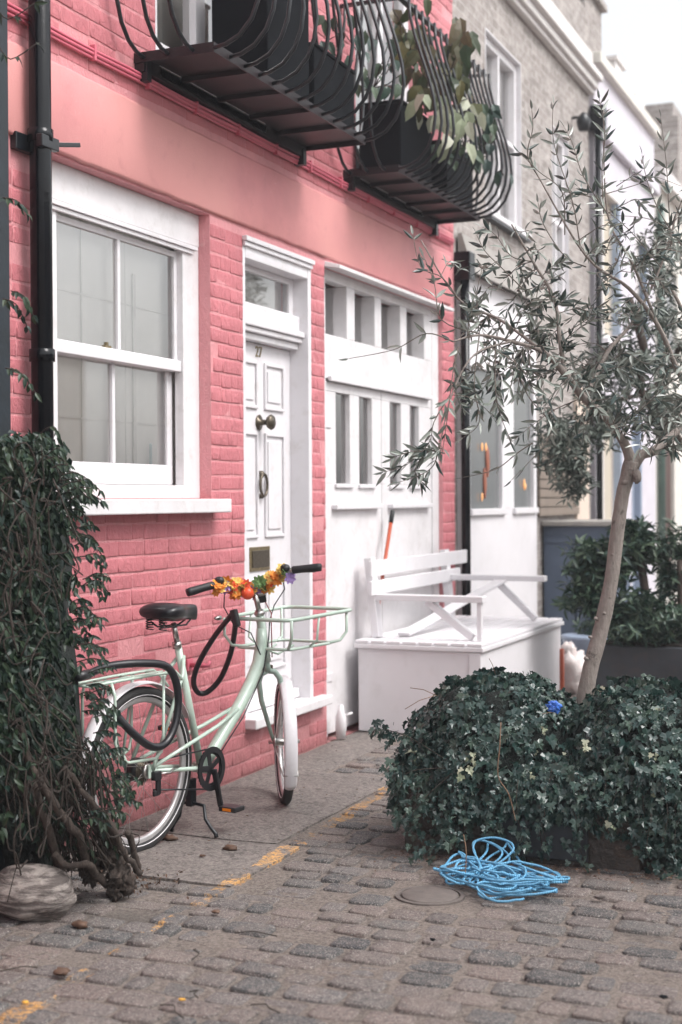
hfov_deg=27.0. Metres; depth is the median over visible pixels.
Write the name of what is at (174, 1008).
twig
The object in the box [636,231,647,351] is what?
window
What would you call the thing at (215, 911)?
dry leaf
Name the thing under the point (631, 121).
rendered house
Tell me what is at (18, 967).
twig
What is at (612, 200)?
window
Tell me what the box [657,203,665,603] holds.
drainpipe
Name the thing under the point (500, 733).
ivy
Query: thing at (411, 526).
garage door
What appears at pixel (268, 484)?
door
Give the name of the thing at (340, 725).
waste pipe
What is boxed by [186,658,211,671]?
brick
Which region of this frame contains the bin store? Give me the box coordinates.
[542,519,635,645]
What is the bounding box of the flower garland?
[211,563,295,600]
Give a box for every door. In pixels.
[246,341,298,712]
[326,381,382,733]
[381,391,432,632]
[631,413,641,593]
[665,450,670,593]
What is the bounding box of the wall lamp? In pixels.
[571,112,590,131]
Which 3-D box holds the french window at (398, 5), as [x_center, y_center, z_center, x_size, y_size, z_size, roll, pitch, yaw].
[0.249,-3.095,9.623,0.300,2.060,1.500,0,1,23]
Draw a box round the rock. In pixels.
[0,863,76,920]
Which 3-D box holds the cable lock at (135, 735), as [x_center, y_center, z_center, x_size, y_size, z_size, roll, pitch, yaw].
[-0.841,0.787,5.720,0.537,0.381,0.096,-1,1,-42]
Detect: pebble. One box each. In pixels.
[594,894,605,898]
[659,994,667,998]
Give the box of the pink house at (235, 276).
[7,0,512,845]
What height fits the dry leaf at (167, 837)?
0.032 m
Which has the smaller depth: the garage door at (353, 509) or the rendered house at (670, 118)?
the garage door at (353, 509)
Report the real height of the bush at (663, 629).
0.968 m
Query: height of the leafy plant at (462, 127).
0.499 m
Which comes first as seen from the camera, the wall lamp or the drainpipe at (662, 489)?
the wall lamp
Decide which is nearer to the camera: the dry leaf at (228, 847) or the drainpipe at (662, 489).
the dry leaf at (228, 847)
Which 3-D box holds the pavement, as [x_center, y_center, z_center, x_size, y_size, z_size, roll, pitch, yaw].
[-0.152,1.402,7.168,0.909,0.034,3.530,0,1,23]
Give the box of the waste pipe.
[335,705,352,738]
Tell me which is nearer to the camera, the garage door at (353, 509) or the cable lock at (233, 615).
the cable lock at (233, 615)
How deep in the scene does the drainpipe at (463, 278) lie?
10.81 m
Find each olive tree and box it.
[339,89,681,703]
[524,217,681,508]
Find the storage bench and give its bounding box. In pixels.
[354,549,563,732]
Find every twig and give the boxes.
[0,966,36,971]
[160,1004,183,1018]
[234,931,276,936]
[250,1003,279,1013]
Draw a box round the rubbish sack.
[561,641,584,694]
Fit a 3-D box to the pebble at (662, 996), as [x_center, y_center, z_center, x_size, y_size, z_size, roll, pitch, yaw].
[0.929,1.399,4.100,0.029,0.011,0.019,0,1,37]
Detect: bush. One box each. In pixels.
[549,514,677,640]
[571,616,595,635]
[606,516,681,649]
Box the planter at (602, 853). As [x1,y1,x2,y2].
[404,781,654,871]
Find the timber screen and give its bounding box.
[537,388,588,518]
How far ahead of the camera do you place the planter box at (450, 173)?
9.78 m
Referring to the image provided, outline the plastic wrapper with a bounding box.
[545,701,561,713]
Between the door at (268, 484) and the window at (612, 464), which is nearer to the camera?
the door at (268, 484)
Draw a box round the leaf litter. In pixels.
[75,740,681,900]
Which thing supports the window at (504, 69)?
in the brick house at (538, 53)
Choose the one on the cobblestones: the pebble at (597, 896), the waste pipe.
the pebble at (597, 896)
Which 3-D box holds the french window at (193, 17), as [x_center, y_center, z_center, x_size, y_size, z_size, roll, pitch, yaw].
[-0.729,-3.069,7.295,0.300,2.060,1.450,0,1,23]
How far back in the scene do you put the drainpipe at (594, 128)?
15.09 m
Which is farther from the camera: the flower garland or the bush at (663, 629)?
the bush at (663, 629)
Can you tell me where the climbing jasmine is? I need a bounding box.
[0,1,142,901]
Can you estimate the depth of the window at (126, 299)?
6.68 m
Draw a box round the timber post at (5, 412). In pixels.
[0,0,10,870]
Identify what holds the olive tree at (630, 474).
in the planter at (602, 853)
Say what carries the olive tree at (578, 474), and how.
in the planter trough
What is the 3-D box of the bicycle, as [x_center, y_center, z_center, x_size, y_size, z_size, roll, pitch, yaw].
[-0.526,0.825,6.320,0.516,1.168,1.799,0,1,32]
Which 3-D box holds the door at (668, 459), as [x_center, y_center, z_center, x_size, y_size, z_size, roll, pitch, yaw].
[4.443,-0.085,19.555,0.070,2.500,0.700,0,1,23]
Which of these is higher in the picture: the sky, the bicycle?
the sky
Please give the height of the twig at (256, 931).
0.008 m
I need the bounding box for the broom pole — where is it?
[380,510,394,602]
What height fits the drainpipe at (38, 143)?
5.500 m
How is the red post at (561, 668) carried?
on the cobblestones
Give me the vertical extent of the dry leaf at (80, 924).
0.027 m
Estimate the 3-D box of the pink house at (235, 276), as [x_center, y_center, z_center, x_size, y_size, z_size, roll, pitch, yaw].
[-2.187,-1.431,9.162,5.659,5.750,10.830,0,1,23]
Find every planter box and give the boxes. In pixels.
[212,0,308,100]
[309,42,355,128]
[357,99,431,184]
[431,139,472,209]
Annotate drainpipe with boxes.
[10,0,80,449]
[454,251,474,615]
[590,104,606,518]
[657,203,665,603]
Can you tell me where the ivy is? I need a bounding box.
[368,659,681,880]
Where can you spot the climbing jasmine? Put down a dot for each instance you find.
(44, 772)
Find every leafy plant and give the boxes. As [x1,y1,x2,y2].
[318,15,513,186]
[389,0,482,124]
[405,93,485,164]
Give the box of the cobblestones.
[0,629,681,1023]
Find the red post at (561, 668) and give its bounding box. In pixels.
[560,649,563,689]
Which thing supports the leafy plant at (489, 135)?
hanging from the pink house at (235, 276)
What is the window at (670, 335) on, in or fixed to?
in the rendered house at (670, 118)
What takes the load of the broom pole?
on the storage bench
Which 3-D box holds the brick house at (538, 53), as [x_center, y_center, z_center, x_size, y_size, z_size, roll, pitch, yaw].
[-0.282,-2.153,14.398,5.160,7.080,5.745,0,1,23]
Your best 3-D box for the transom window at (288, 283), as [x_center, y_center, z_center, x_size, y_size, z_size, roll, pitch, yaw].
[-0.448,-1.246,7.965,0.032,0.220,0.807,0,1,23]
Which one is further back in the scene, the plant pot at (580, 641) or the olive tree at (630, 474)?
the plant pot at (580, 641)
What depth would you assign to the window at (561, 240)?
14.22 m
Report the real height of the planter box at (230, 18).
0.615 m
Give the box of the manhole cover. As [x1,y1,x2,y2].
[395,885,464,905]
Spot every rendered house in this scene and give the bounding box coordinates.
[589,51,659,596]
[645,102,681,604]
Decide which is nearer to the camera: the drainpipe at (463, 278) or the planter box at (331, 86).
the planter box at (331, 86)
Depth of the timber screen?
13.52 m
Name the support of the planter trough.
on the cobblestones
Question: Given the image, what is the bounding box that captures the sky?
[601,0,681,114]
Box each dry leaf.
[53,967,70,975]
[71,919,87,928]
[163,834,178,840]
[211,909,219,913]
[222,844,236,850]
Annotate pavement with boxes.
[61,731,402,886]
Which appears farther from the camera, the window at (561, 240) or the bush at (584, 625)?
the window at (561, 240)
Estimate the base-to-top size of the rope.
0.123 m
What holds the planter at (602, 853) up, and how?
on the cobblestones
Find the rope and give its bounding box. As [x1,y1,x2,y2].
[433,837,569,902]
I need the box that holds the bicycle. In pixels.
[78,563,351,854]
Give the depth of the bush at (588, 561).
9.59 m
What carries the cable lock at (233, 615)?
attached to the bicycle
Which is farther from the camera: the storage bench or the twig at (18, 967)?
the storage bench
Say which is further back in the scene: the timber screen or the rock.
the timber screen
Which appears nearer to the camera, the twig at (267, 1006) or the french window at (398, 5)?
the twig at (267, 1006)
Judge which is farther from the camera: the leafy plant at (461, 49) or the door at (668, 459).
the door at (668, 459)
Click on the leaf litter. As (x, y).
(402, 851)
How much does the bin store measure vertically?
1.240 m
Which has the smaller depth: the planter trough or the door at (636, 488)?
the planter trough
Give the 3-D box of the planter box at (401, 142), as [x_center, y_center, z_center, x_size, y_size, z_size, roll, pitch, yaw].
[0.354,-2.338,9.121,0.296,0.445,0.596,0,1,23]
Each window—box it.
[52,160,230,515]
[155,0,265,131]
[245,264,292,314]
[355,0,420,214]
[484,27,531,243]
[552,126,568,314]
[602,184,627,350]
[603,403,621,518]
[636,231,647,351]
[666,271,673,371]
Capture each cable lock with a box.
[74,659,181,750]
[191,609,240,695]
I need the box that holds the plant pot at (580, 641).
[561,632,613,655]
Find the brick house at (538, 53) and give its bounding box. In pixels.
[452,0,607,616]
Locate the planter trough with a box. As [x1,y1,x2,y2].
[595,638,681,687]
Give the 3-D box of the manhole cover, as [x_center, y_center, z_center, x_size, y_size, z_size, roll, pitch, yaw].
[0.327,1.413,5.226,0.256,0.020,0.256,0,1,23]
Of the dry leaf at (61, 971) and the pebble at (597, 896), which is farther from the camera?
the pebble at (597, 896)

